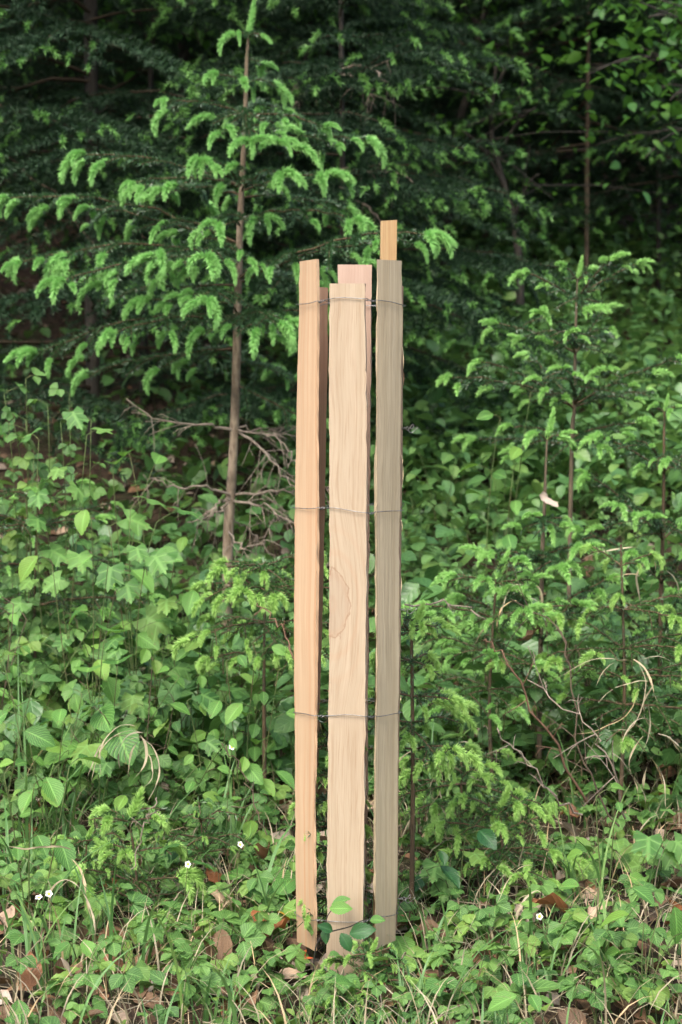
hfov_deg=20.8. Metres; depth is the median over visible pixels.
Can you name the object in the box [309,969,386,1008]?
strawberry plant
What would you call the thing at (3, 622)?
bramble
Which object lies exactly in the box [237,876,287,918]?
strawberry plant
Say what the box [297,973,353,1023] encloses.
plant
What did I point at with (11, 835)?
strawberry plant
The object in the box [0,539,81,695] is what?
bramble
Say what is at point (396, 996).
strawberry plant
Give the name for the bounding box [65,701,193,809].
bramble
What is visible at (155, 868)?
strawberry plant
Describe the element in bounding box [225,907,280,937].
strawberry plant
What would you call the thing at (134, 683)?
bramble
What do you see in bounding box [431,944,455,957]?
fallen leaf
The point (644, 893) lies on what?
plant
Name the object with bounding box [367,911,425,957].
broad leaved plant
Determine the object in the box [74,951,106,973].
strawberry plant
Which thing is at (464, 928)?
strawberry plant
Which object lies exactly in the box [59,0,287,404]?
broadleaf tree
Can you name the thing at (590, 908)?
fallen leaf
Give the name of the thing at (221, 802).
bramble
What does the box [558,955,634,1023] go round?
strawberry plant
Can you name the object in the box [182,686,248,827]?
maple sapling
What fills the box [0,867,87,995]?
grass clump
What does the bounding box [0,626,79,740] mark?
bramble
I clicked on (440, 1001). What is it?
strawberry plant
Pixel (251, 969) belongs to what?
strawberry plant
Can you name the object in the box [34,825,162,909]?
spruce seedling
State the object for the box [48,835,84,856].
strawberry plant
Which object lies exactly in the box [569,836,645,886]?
broad leaved plant
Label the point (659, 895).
strawberry plant
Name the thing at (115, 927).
fallen leaf
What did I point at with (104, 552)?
bramble
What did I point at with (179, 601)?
bramble
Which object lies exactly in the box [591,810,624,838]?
strawberry plant
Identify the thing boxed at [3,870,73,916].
strawberry plant
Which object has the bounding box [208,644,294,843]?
hornbeam sapling
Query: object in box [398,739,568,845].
spruce seedling
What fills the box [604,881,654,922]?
strawberry plant
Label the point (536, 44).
spruce tree
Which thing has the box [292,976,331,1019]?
strawberry plant
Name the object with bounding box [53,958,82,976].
fallen leaf
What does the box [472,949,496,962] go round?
fallen leaf
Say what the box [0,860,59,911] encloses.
strawberry plant
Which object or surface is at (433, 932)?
strawberry plant
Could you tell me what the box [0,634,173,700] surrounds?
bramble
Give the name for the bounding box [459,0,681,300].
spruce tree
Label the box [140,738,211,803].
bramble
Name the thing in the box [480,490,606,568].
bramble
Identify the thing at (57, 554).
maple sapling
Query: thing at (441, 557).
bramble
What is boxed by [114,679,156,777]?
bramble
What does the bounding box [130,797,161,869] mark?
dead twig
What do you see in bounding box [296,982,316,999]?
fallen leaf
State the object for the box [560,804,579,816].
fallen leaf
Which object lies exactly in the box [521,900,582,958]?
strawberry plant
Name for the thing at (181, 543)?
bramble
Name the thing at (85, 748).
maple sapling
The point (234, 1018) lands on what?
grass
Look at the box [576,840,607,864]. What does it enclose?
strawberry plant
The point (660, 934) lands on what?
strawberry plant
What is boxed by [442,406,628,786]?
spruce tree
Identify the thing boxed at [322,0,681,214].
spruce tree
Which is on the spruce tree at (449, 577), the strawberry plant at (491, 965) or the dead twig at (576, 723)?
the dead twig at (576, 723)
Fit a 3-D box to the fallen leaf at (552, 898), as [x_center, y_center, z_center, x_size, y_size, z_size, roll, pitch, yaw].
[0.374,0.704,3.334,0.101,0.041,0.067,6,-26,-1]
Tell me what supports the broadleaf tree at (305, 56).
on the ground at (52, 321)
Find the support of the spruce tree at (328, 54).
on the ground at (52, 321)
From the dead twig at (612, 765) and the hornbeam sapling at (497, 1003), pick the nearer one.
the hornbeam sapling at (497, 1003)
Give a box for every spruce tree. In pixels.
[0,0,337,225]
[0,0,420,323]
[0,0,459,652]
[0,0,559,492]
[0,0,660,347]
[0,468,166,676]
[1,0,210,50]
[1,0,604,160]
[3,0,681,204]
[71,0,207,61]
[88,0,596,481]
[171,550,328,827]
[199,0,519,110]
[288,708,373,932]
[291,0,673,135]
[310,0,681,322]
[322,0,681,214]
[325,601,503,914]
[400,26,680,83]
[401,546,600,812]
[417,10,681,277]
[435,250,681,660]
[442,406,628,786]
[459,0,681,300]
[484,541,681,818]
[555,1,679,81]
[565,393,681,737]
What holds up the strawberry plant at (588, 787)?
on the ground at (52, 321)
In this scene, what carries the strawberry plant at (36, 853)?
on the ground at (52, 321)
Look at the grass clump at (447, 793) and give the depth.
3.97 m
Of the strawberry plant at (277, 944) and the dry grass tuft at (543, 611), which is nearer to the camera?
the strawberry plant at (277, 944)
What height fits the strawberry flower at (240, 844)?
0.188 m
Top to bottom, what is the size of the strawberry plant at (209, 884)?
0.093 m
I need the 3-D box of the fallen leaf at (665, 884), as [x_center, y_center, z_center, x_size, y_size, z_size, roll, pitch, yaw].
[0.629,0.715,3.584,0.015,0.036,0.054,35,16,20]
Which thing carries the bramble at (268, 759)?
on the ground at (52, 321)
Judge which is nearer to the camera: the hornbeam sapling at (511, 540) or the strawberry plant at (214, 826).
the strawberry plant at (214, 826)
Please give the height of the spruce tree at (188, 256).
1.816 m
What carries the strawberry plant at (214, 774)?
on the ground at (52, 321)
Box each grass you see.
[0,614,681,1023]
[0,633,681,1023]
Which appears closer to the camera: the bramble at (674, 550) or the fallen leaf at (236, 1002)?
the fallen leaf at (236, 1002)
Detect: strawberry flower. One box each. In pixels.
[35,895,51,977]
[45,890,54,948]
[183,861,190,933]
[225,745,233,881]
[235,841,242,912]
[534,913,542,932]
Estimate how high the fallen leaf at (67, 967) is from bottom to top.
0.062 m
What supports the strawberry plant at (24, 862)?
on the ground at (52, 321)
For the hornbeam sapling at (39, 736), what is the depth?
3.68 m
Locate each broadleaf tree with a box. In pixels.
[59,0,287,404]
[189,5,457,244]
[311,0,622,282]
[358,4,671,325]
[485,0,681,210]
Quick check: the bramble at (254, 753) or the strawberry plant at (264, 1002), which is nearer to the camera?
the strawberry plant at (264, 1002)
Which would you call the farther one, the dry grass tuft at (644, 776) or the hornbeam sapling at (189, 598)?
the hornbeam sapling at (189, 598)
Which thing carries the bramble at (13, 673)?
on the ground at (52, 321)
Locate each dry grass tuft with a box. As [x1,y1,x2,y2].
[9,845,95,934]
[88,724,159,812]
[399,741,480,801]
[474,584,547,650]
[497,865,551,919]
[556,656,675,780]
[582,547,679,611]
[587,718,681,805]
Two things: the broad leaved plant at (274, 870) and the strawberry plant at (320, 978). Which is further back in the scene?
the broad leaved plant at (274, 870)
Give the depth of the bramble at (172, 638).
4.69 m
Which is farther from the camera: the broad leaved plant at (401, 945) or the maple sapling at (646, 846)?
the maple sapling at (646, 846)
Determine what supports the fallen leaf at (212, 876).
on the ground at (52, 321)
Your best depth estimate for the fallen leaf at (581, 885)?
3.56 m
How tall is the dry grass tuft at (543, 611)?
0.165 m
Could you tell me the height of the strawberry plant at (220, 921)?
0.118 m
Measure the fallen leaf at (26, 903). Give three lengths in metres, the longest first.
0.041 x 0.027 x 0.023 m
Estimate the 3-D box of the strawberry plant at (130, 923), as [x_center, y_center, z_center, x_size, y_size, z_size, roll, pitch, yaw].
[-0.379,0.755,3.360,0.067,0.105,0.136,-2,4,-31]
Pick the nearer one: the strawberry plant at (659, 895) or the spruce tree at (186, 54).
the strawberry plant at (659, 895)
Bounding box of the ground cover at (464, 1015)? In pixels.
[0,551,681,1023]
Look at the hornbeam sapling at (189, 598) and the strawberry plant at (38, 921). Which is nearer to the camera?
the strawberry plant at (38, 921)
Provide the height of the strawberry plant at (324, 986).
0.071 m
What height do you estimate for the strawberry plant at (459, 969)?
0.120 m
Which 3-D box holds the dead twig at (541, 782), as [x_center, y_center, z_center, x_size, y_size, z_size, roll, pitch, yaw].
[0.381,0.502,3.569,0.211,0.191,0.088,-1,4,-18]
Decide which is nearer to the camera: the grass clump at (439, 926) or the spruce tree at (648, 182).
the grass clump at (439, 926)
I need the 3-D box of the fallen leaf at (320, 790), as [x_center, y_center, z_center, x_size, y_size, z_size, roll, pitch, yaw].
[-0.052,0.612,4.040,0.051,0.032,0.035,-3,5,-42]
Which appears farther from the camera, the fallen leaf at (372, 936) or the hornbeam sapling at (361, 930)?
the fallen leaf at (372, 936)
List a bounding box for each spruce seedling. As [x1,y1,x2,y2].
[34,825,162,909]
[67,786,210,931]
[142,798,258,886]
[296,980,376,1023]
[311,937,424,1022]
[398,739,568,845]
[402,784,592,900]
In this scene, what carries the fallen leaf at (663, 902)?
on the ground at (52, 321)
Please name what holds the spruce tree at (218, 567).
on the ground at (52, 321)
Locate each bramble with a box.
[0,382,54,695]
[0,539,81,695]
[0,574,49,695]
[0,584,27,687]
[0,587,230,665]
[0,595,30,796]
[0,604,98,784]
[0,620,82,729]
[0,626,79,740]
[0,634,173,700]
[0,642,28,738]
[0,649,66,764]
[0,649,95,848]
[0,654,46,745]
[0,666,189,819]
[0,669,62,834]
[0,725,137,788]
[1,367,77,660]
[1,406,54,724]
[1,760,75,842]
[4,488,106,621]
[8,513,158,636]
[29,590,96,742]
[37,635,102,691]
[42,504,118,641]
[44,589,155,637]
[44,719,223,843]
[48,707,123,799]
[49,383,106,682]
[54,649,209,771]
[56,589,130,730]
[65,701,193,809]
[70,660,180,812]
[76,636,219,683]
[77,600,236,636]
[77,632,173,779]
[79,642,253,769]
[89,660,237,699]
[89,730,196,796]
[111,630,232,726]
[111,636,176,669]
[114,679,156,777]
[114,738,236,839]
[121,547,294,644]
[123,622,213,676]
[125,604,272,682]
[132,598,209,654]
[136,548,221,631]
[137,576,239,646]
[139,773,268,836]
[140,648,293,779]
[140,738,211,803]
[175,744,279,783]
[176,537,257,636]
[181,568,292,667]
[181,608,281,645]
[196,675,372,791]
[197,561,259,626]
[223,691,446,760]
[233,621,289,705]
[368,640,497,762]
[369,479,547,549]
[370,493,437,579]
[373,510,469,567]
[401,527,424,596]
[402,500,443,544]
[402,562,535,658]
[405,551,474,587]
[409,447,466,555]
[413,612,603,718]
[419,516,652,608]
[423,433,474,528]
[463,617,580,759]
[467,634,550,679]
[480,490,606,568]
[512,563,580,599]
[573,543,681,667]
[587,598,641,710]
[597,492,676,550]
[619,625,681,752]
[625,601,681,710]
[635,597,681,661]
[644,552,675,599]
[665,509,681,560]
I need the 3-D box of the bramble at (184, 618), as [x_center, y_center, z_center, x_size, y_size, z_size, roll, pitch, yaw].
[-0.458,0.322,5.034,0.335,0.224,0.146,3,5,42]
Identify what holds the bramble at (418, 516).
on the ground at (52, 321)
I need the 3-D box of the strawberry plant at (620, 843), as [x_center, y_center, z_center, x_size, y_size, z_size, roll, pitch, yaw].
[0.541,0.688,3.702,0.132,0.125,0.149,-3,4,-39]
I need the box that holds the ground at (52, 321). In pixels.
[0,7,681,1023]
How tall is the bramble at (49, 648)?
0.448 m
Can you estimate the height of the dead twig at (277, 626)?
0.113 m
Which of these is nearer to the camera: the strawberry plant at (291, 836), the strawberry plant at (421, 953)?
the strawberry plant at (421, 953)
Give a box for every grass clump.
[0,794,55,907]
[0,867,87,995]
[6,690,123,836]
[17,633,106,860]
[58,849,196,987]
[171,948,267,1023]
[216,747,294,869]
[392,894,482,962]
[394,945,451,1023]
[398,707,519,826]
[518,799,620,906]
[566,867,650,976]
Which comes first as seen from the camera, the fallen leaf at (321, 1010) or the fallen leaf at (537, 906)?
the fallen leaf at (321, 1010)
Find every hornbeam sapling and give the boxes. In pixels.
[0,708,82,859]
[1,754,100,950]
[5,999,37,1023]
[18,509,120,821]
[40,623,139,830]
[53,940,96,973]
[104,449,182,717]
[148,571,233,794]
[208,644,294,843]
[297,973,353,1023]
[312,895,384,971]
[414,828,496,911]
[458,385,530,682]
[488,990,541,1018]
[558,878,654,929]
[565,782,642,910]
[598,906,681,1006]
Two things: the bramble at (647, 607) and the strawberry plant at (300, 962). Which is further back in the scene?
the bramble at (647, 607)
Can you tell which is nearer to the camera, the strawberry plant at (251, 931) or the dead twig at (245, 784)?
the strawberry plant at (251, 931)
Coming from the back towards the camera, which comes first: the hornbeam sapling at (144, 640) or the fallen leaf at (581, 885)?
the hornbeam sapling at (144, 640)
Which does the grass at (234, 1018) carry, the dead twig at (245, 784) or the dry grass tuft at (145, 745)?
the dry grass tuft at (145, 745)
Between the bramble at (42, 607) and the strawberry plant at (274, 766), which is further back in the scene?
the bramble at (42, 607)
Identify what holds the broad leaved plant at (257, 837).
on the ground at (52, 321)
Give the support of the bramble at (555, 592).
on the ground at (52, 321)
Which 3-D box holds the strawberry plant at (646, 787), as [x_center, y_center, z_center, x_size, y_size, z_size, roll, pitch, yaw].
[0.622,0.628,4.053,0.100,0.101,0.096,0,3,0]
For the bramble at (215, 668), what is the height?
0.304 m
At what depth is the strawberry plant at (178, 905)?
3.31 m
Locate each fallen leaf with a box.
[0,905,14,927]
[14,902,27,914]
[17,951,41,988]
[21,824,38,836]
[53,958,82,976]
[61,958,94,994]
[76,920,97,943]
[95,954,125,973]
[97,926,125,943]
[160,781,183,791]
[203,929,232,959]
[205,868,221,882]
[211,890,233,907]
[219,997,244,1018]
[221,986,239,993]
[234,990,257,1004]
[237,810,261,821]
[241,936,275,955]
[248,974,259,988]
[250,910,287,936]
[254,841,269,859]
[292,958,318,969]
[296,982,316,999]
[296,1007,331,1017]
[310,953,325,969]
[318,787,326,794]
[367,932,374,944]
[368,883,372,899]
[397,914,408,928]
[408,911,430,940]
[412,919,445,943]
[418,968,446,976]
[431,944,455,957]
[438,965,458,990]
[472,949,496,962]
[514,895,556,921]
[517,625,540,640]
[532,892,567,912]
[540,491,557,506]
[556,778,570,789]
[559,944,576,949]
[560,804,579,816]
[562,821,594,840]
[578,879,587,892]
[584,789,605,802]
[585,898,602,919]
[647,938,655,949]
[653,895,672,906]
[661,874,672,889]
[665,900,681,924]
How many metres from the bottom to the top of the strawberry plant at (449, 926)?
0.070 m
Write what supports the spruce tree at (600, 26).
on the ground at (52, 321)
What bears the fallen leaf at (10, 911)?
on the ground at (52, 321)
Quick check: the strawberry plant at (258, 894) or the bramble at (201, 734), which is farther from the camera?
the bramble at (201, 734)
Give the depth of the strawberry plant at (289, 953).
3.03 m
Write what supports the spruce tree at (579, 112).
on the ground at (52, 321)
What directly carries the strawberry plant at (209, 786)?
on the ground at (52, 321)
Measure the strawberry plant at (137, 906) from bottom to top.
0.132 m
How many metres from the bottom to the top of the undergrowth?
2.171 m
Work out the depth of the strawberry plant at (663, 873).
3.62 m
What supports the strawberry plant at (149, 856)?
on the ground at (52, 321)
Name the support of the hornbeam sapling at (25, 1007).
on the ground at (52, 321)
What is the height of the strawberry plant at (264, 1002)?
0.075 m
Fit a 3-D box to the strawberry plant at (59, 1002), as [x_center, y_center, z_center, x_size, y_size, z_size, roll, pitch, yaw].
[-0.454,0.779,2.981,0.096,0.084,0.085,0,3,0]
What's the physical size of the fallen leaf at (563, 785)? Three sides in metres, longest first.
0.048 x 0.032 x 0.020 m
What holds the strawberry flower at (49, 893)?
on the ground at (52, 321)
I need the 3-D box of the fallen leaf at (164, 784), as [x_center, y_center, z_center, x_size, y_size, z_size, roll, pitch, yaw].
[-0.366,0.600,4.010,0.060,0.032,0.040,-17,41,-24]
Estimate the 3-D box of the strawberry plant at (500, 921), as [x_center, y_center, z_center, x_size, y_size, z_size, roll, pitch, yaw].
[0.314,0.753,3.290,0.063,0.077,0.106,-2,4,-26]
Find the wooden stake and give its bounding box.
[372,220,396,962]
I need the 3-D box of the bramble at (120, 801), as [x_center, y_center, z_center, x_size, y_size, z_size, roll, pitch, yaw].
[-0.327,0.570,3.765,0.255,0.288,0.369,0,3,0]
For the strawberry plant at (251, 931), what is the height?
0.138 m
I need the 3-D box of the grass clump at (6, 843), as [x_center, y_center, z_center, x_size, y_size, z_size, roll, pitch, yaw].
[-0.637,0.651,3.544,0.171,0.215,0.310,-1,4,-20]
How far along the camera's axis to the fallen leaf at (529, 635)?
3.94 m
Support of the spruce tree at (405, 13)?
on the ground at (52, 321)
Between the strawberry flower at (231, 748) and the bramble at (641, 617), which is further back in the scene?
the bramble at (641, 617)
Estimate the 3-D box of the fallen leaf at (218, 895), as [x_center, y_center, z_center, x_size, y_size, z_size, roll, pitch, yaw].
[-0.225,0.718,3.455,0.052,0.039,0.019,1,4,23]
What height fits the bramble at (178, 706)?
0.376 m
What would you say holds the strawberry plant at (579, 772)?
on the ground at (52, 321)
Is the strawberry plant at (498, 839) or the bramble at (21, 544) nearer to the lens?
the strawberry plant at (498, 839)
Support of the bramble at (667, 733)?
on the ground at (52, 321)
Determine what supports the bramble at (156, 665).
on the ground at (52, 321)
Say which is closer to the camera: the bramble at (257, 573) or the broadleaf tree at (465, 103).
the bramble at (257, 573)
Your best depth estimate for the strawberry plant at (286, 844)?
3.64 m
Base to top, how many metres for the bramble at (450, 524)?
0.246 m
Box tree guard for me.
[293,259,417,976]
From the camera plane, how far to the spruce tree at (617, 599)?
3.96 m
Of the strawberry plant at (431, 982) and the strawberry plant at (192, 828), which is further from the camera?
the strawberry plant at (192, 828)
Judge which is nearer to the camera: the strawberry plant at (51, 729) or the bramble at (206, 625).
the strawberry plant at (51, 729)
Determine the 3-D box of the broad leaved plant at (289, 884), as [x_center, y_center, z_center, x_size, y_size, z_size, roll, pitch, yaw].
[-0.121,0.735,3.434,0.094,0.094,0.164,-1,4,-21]
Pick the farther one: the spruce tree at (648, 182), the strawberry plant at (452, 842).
the spruce tree at (648, 182)
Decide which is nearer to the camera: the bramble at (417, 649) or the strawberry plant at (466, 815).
the strawberry plant at (466, 815)
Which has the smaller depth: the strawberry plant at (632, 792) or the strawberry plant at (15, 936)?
the strawberry plant at (15, 936)
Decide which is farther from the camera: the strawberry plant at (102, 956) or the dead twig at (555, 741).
the dead twig at (555, 741)
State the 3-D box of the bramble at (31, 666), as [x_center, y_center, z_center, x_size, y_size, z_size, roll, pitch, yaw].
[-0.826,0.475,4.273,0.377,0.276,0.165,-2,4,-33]
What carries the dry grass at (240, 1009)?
on the ground at (52, 321)
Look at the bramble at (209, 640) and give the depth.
5.00 m
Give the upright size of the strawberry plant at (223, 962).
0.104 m
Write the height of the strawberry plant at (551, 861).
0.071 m
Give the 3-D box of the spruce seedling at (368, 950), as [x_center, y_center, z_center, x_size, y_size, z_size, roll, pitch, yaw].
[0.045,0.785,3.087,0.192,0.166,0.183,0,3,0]
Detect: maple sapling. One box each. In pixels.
[2,406,112,740]
[70,738,114,827]
[89,496,206,762]
[153,840,229,928]
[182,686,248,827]
[406,848,486,905]
[623,809,681,888]
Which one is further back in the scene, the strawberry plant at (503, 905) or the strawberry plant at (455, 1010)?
the strawberry plant at (503, 905)
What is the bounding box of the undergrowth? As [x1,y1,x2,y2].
[0,177,681,818]
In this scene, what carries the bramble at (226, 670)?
on the ground at (52, 321)
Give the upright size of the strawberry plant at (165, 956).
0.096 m
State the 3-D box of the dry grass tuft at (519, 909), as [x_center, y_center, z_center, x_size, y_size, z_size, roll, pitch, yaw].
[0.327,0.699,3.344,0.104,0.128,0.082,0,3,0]
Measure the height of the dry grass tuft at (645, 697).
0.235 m
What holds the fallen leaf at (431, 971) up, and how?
on the ground at (52, 321)
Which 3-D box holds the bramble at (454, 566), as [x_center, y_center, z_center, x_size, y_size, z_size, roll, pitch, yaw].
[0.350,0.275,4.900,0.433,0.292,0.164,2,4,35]
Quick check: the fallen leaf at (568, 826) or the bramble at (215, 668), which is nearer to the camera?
the fallen leaf at (568, 826)
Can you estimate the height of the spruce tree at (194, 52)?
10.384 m
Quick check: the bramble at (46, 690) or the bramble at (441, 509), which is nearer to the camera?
the bramble at (46, 690)
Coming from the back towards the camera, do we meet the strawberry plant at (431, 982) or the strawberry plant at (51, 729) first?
the strawberry plant at (51, 729)
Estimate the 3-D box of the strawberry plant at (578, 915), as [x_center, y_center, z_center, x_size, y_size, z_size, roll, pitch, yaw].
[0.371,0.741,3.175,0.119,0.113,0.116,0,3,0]
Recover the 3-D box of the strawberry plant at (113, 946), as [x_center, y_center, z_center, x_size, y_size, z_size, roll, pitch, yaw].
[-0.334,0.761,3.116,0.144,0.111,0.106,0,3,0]
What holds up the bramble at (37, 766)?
on the ground at (52, 321)
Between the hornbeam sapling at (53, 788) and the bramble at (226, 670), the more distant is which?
the bramble at (226, 670)
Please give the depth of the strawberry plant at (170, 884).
3.57 m
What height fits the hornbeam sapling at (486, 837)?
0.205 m
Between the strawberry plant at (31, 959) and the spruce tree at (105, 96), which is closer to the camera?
the strawberry plant at (31, 959)
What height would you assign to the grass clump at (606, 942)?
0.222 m
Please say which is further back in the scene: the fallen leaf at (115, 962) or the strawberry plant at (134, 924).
the strawberry plant at (134, 924)
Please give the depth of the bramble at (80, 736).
3.93 m
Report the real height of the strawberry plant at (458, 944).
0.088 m
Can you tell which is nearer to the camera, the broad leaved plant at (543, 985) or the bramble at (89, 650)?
the broad leaved plant at (543, 985)
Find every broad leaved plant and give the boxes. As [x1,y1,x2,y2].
[95,912,171,964]
[149,970,234,1012]
[220,866,295,908]
[236,821,277,847]
[246,878,295,942]
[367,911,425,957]
[480,979,560,1013]
[520,889,577,923]
[528,832,588,864]
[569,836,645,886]
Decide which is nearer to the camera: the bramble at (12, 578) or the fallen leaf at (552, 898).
the fallen leaf at (552, 898)
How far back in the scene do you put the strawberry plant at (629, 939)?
3.10 m
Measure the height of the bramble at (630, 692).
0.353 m
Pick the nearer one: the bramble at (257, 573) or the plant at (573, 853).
the plant at (573, 853)
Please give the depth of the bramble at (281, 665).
4.56 m
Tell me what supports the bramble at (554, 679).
on the ground at (52, 321)
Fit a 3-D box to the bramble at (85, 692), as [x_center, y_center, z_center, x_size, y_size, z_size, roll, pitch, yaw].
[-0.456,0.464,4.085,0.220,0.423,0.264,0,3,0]
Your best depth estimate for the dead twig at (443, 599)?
3.88 m
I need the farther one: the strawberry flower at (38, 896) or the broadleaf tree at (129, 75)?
the broadleaf tree at (129, 75)
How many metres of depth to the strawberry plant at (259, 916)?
3.25 m
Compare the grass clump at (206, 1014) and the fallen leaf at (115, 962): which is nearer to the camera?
the grass clump at (206, 1014)
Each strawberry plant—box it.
[0,765,51,795]
[0,830,36,861]
[0,849,27,898]
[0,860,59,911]
[0,873,33,901]
[0,876,62,929]
[0,937,60,992]
[2,869,48,909]
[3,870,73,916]
[5,914,74,947]
[9,913,66,944]
[12,849,57,904]
[21,859,40,873]
[28,976,84,1010]
[32,843,104,913]
[38,778,92,816]
[38,819,85,841]
[46,878,112,917]
[46,976,107,1023]
[47,728,65,769]
[48,797,112,830]
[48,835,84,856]
[52,893,106,928]
[52,959,114,1021]
[55,928,101,960]
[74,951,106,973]
[75,821,126,852]
[76,883,152,935]
[86,823,126,838]
[90,926,163,1012]
[97,921,139,952]
[97,931,184,984]
[100,795,161,827]
[104,896,133,946]
[109,855,164,875]
[123,900,192,959]
[125,815,194,853]
[129,838,191,885]
[130,848,179,890]
[132,918,217,975]
[136,833,170,872]
[141,817,173,839]
[147,825,200,851]
[152,909,265,969]
[158,879,195,900]
[160,948,212,982]
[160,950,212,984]
[162,791,206,828]
[167,839,220,859]
[172,897,240,958]
[173,861,214,903]
[175,814,229,834]
[190,930,251,977]
[191,906,262,942]
[192,971,233,1000]
[197,761,242,783]
[204,904,268,944]
[205,773,246,795]
[207,882,275,922]
[217,855,295,911]
[219,950,279,985]
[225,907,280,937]
[232,762,269,801]
[234,975,291,1021]
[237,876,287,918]
[239,830,271,855]
[240,736,292,766]
[240,845,286,870]
[241,905,318,986]
[244,784,291,828]
[246,856,295,876]
[252,874,292,904]
[253,807,294,834]
[258,944,309,981]
[260,756,281,790]
[273,926,296,948]
[276,824,320,843]
[278,838,319,858]
[282,943,380,1009]
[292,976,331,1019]
[300,983,339,1013]
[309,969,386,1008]
[327,951,407,1023]
[370,963,417,1022]
[372,953,469,1014]
[398,829,439,858]
[398,852,436,898]
[399,940,454,971]
[404,945,451,969]
[413,920,454,936]
[413,975,457,1014]
[414,987,478,1019]
[418,820,466,841]
[421,969,482,1015]
[425,921,481,949]
[426,928,461,965]
[428,935,540,1016]
[428,945,489,986]
[431,829,464,867]
[431,838,474,867]
[433,887,493,934]
[437,906,503,943]
[438,947,501,982]
[440,838,485,877]
[448,926,487,965]
[452,842,505,882]
[453,961,534,1009]
[455,914,527,966]
[456,813,490,842]
[458,893,511,934]
[463,983,523,1023]
[476,821,524,843]
[494,913,533,935]
[496,780,556,826]
[513,757,549,779]
[515,873,557,901]
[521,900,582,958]
[521,908,590,969]
[533,924,562,958]
[540,842,566,869]
[542,842,570,870]
[550,833,611,872]
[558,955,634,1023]
[559,922,604,974]
[560,848,612,881]
[561,765,608,787]
[567,828,635,880]
[567,907,643,946]
[571,920,628,950]
[572,963,616,1010]
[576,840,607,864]
[577,769,625,790]
[577,781,643,838]
[577,902,637,930]
[581,932,637,975]
[581,939,651,996]
[591,781,671,837]
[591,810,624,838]
[596,838,661,893]
[598,884,664,931]
[604,780,649,799]
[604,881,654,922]
[612,960,679,1015]
[614,790,646,807]
[614,977,656,1019]
[615,853,673,882]
[622,800,658,830]
[626,922,681,980]
[627,875,681,930]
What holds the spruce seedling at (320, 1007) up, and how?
on the ground at (52, 321)
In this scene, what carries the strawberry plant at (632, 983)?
on the ground at (52, 321)
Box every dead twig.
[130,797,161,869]
[221,743,266,834]
[253,603,293,659]
[404,598,486,622]
[483,639,587,801]
[487,728,582,815]
[505,574,619,826]
[527,647,627,819]
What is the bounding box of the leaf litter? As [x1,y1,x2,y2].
[0,163,681,1023]
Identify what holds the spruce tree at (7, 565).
on the ground at (52, 321)
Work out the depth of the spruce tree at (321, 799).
3.24 m
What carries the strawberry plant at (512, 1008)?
on the ground at (52, 321)
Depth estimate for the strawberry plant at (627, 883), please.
3.58 m
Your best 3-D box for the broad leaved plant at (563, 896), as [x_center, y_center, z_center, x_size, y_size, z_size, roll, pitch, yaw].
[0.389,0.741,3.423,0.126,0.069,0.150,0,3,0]
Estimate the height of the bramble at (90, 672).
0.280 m
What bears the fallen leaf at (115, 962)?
on the ground at (52, 321)
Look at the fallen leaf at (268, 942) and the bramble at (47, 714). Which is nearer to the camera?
the fallen leaf at (268, 942)
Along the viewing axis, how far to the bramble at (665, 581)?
5.26 m
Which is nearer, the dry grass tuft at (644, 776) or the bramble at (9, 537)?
the dry grass tuft at (644, 776)
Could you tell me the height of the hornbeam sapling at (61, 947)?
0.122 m
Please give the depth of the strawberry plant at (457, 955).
3.20 m
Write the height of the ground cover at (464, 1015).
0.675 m
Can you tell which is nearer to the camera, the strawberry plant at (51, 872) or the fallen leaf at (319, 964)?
the fallen leaf at (319, 964)
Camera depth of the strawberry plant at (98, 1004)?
2.93 m
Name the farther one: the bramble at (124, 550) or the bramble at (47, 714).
the bramble at (124, 550)
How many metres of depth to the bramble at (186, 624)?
4.90 m
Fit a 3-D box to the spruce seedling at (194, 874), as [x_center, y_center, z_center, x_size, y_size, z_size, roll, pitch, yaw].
[-0.389,0.662,3.472,0.248,0.310,0.271,2,4,34]
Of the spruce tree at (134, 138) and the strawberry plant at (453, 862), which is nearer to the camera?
the strawberry plant at (453, 862)
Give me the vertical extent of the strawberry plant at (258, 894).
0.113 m
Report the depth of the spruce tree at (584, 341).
4.54 m
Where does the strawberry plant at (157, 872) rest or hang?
on the ground at (52, 321)
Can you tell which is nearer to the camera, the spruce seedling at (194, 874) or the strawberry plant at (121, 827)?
the spruce seedling at (194, 874)
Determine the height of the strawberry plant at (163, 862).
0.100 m
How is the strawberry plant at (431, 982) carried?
on the ground at (52, 321)
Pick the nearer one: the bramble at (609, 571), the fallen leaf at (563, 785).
the fallen leaf at (563, 785)
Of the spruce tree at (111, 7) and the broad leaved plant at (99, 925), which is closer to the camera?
the broad leaved plant at (99, 925)
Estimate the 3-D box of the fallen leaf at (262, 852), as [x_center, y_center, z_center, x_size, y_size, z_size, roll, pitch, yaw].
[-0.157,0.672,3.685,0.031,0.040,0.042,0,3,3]
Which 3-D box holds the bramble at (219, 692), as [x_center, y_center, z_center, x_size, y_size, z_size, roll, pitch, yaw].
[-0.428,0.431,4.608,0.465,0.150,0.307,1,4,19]
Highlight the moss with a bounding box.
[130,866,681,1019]
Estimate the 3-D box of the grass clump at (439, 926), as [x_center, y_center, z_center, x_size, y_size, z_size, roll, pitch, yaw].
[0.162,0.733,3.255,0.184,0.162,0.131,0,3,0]
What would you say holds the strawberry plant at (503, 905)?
on the ground at (52, 321)
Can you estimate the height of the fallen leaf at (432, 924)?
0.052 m

